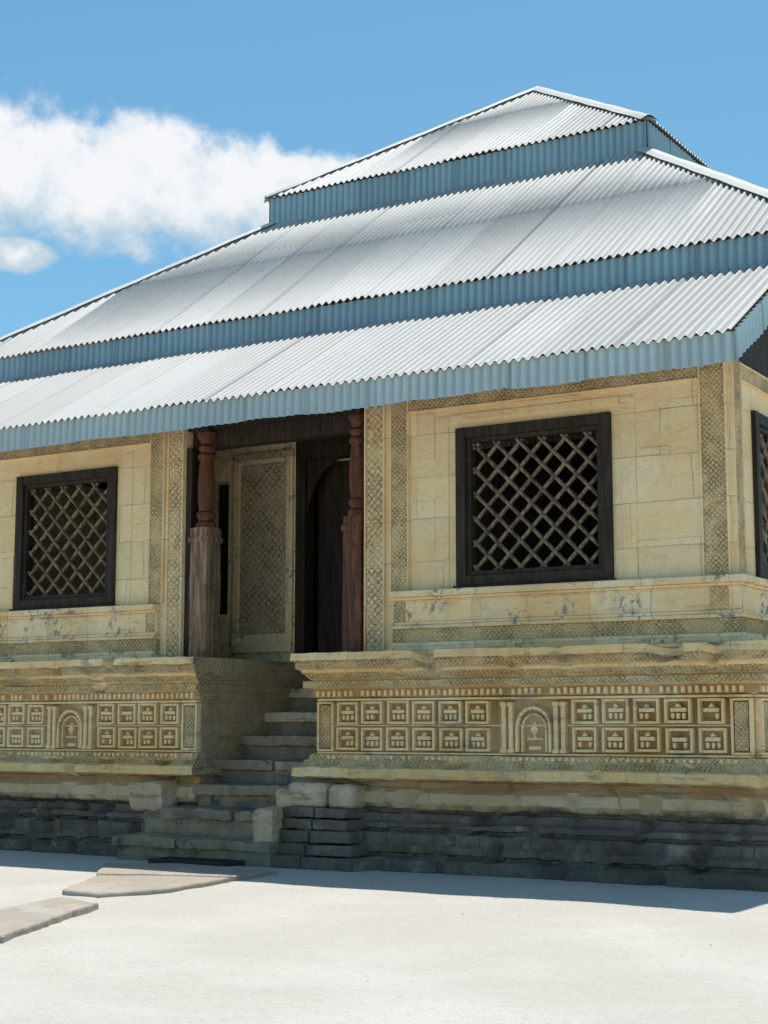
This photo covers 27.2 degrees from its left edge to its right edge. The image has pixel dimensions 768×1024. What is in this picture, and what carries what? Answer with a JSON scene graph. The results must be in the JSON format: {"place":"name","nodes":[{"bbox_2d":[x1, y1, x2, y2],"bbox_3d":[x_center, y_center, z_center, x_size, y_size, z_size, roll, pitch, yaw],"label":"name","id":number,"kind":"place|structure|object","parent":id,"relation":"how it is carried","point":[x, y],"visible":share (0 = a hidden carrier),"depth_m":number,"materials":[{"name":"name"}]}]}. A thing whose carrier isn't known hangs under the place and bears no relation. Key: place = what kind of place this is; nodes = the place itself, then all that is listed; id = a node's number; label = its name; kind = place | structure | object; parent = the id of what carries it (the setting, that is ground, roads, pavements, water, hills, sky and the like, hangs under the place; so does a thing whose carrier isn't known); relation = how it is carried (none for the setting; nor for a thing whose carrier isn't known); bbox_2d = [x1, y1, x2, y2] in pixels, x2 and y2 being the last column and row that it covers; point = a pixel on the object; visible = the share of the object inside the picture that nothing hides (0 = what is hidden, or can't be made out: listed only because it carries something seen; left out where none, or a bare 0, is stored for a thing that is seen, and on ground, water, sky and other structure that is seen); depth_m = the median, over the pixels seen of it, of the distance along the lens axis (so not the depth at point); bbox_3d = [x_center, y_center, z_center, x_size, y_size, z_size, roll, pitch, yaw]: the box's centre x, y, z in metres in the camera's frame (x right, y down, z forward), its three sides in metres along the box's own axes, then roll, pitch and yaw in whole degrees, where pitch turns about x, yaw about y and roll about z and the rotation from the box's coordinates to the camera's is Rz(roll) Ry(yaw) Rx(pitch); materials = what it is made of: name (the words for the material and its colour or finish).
{"place":"outdoors","nodes":[
{"label":"outdoors","id":0,"kind":"place"},
{"bbox_2d":[0,849,767,1023],"bbox_3d":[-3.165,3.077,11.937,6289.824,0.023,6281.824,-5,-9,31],"label":"ground","id":1,"kind":"structure","parent":0,"point":[291,946],"depth_m":10.31,"materials":[{"name":"white concrete"}]},
{"bbox_2d":[0,897,94,942],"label":"paving slab","id":2,"kind":"structure","parent":1,"relation":"on","point":[20,920],"depth_m":12.04,"materials":[{"name":"beige stone"}]},
{"bbox_2d":[63,875,230,897],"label":"paving slab","id":3,"kind":"structure","parent":1,"relation":"on","point":[101,886],"depth_m":14.30,"materials":[{"name":"beige stone"}]},
{"bbox_2d":[0,657,310,856],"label":"plinth","id":4,"kind":"structure","parent":1,"relation":"on","point":[64,804],"depth_m":18.77,"materials":[{"name":"stone"}]},
{"bbox_2d":[188,425,222,657],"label":"porch column","id":5,"kind":"structure","parent":4,"relation":"on","point":[205,540],"depth_m":18.77,"materials":[{"name":"brown wood"}]},
{"bbox_2d":[0,685,767,763],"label":"carved relief panels","id":6,"kind":"object","parent":4,"relation":"attached to","point":[331,725],"visible":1,"depth_m":16.46,"materials":[{"name":"stone"}]},
{"bbox_2d":[99,863,277,880],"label":"paving slab","id":7,"kind":"structure","parent":1,"relation":"on","point":[191,870],"depth_m":15.65,"materials":[{"name":"beige stone"}]},
{"bbox_2d":[148,856,244,865],"bbox_3d":[-1.965,3.667,16.651,1.000,0.055,0.360,-5,-9,31],"label":"doormat","id":8,"kind":"object","parent":1,"relation":"on","point":[202,861],"visible":0.86,"depth_m":16.55,"materials":[{"name":"metal"}]},
{"bbox_2d":[112,688,320,866],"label":"stone stairs","id":9,"kind":"structure","parent":1,"relation":"on","point":[236,813],"depth_m":17.73,"materials":[{"name":"grey stone"}]},
{"bbox_2d":[270,781,370,871],"bbox_3d":[-0.617,3.345,16.735,1.267,0.974,0.790,-5,-9,31],"label":"pilaster foot","id":10,"kind":"object","parent":1,"relation":"on","point":[321,822],"visible":0.84,"depth_m":16.59},
{"bbox_2d":[14,853,765,1019],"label":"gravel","id":11,"kind":"structure","parent":1,"relation":"on","point":[439,909],"depth_m":14.47,"materials":[{"name":"grey gravel"}]},
{"bbox_2d":[290,640,767,891],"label":"plinth","id":12,"kind":"structure","parent":1,"relation":"on","point":[703,824],"depth_m":15.60,"materials":[{"name":"stone"}]},
{"bbox_2d":[341,408,363,651],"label":"porch column","id":13,"kind":"structure","parent":12,"relation":"on","point":[352,527],"depth_m":17.67,"materials":[{"name":"brown wood"}]},
{"bbox_2d":[0,360,767,661],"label":"carved bands and sills","id":14,"kind":"object","parent":12,"relation":"on","point":[666,591],"visible":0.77,"depth_m":17.07,"materials":[{"name":"beige stone"}]},
{"bbox_2d":[0,0,767,336],"label":"sky","id":15,"kind":"structure","parent":0,"point":[139,138],"materials":[{"name":"blue"}]},
{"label":"floor","id":16,"kind":"structure","parent":0,"visible":0},
{"bbox_2d":[0,359,767,662],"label":"walls","id":17,"kind":"structure","parent":16,"relation":"on","point":[675,512],"depth_m":17.31,"materials":[{"name":"beige stone"}]},
{"bbox_2d":[9,466,117,610],"bbox_3d":[-3.974,0.354,19.917,1.700,1.725,0.205,-5,-9,31],"label":"window","id":18,"kind":"structure","parent":17,"relation":"attached to","point":[27,488],"depth_m":19.95,"materials":[{"name":"brown wood"}]},
{"bbox_2d":[23,289,767,656],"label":"timber frame and door","id":19,"kind":"object","parent":17,"relation":"attached to","point":[323,449],"visible":0.27,"depth_m":20.09,"materials":[{"name":"black wood"}]},
{"bbox_2d":[0,260,767,537],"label":"roof lower skirt","id":20,"kind":"object","parent":19,"relation":"on","point":[679,306],"visible":0.47,"depth_m":17.71,"materials":[{"name":"silver metal"}]},
{"bbox_2d":[0,233,767,379],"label":"fascia","id":21,"kind":"structure","parent":20,"relation":"attached to","point":[739,252],"depth_m":19.01,"materials":[{"name":"blue metal"}]},
{"bbox_2d":[0,151,767,460],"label":"roof middle tier","id":22,"kind":"object","parent":21,"relation":"on","point":[622,205],"visible":0.44,"depth_m":20.88,"materials":[{"name":"silver metal"}]},
{"bbox_2d":[0,146,767,339],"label":"roof middle tier hip caps","id":23,"kind":"object","parent":22,"relation":"on","point":[726,178],"visible":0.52,"depth_m":20.87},
{"bbox_2d":[269,120,749,292],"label":"fascia top","id":24,"kind":"structure","parent":23,"relation":"on","point":[576,150],"depth_m":22.80,"materials":[{"name":"blue metal"}]},
{"bbox_2d":[264,86,657,202],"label":"roof top tier hip caps","id":25,"kind":"object","parent":24,"relation":"on","point":[617,109],"visible":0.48,"depth_m":24.85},
{"bbox_2d":[265,90,745,284],"bbox_3d":[2.520,-5.797,25.861,6.418,2.270,6.414,-5,-9,31],"label":"roof top tier","id":26,"kind":"object","parent":24,"relation":"on","point":[530,118],"visible":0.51,"depth_m":24.08,"materials":[{"name":"silver metal"}]},
{"bbox_2d":[0,293,767,451],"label":"fascia eave","id":27,"kind":"object","parent":19,"relation":"attached to","point":[687,352],"visible":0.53,"depth_m":16.44,"materials":[{"name":"blue metal"}]},
{"bbox_2d":[453,412,615,587],"bbox_3d":[1.562,-0.098,16.569,1.830,1.725,0.205,-5,-9,31],"label":"lattice window","id":28,"kind":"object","parent":17,"relation":"attached to","point":[469,441],"depth_m":16.57,"materials":[{"name":"black wood"}]},
{"bbox_2d":[751,410,767,578],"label":"window side","id":29,"kind":"structure","parent":17,"relation":"attached to","point":[759,428],"depth_m":16.08,"materials":[{"name":"black wood"}]}
]}

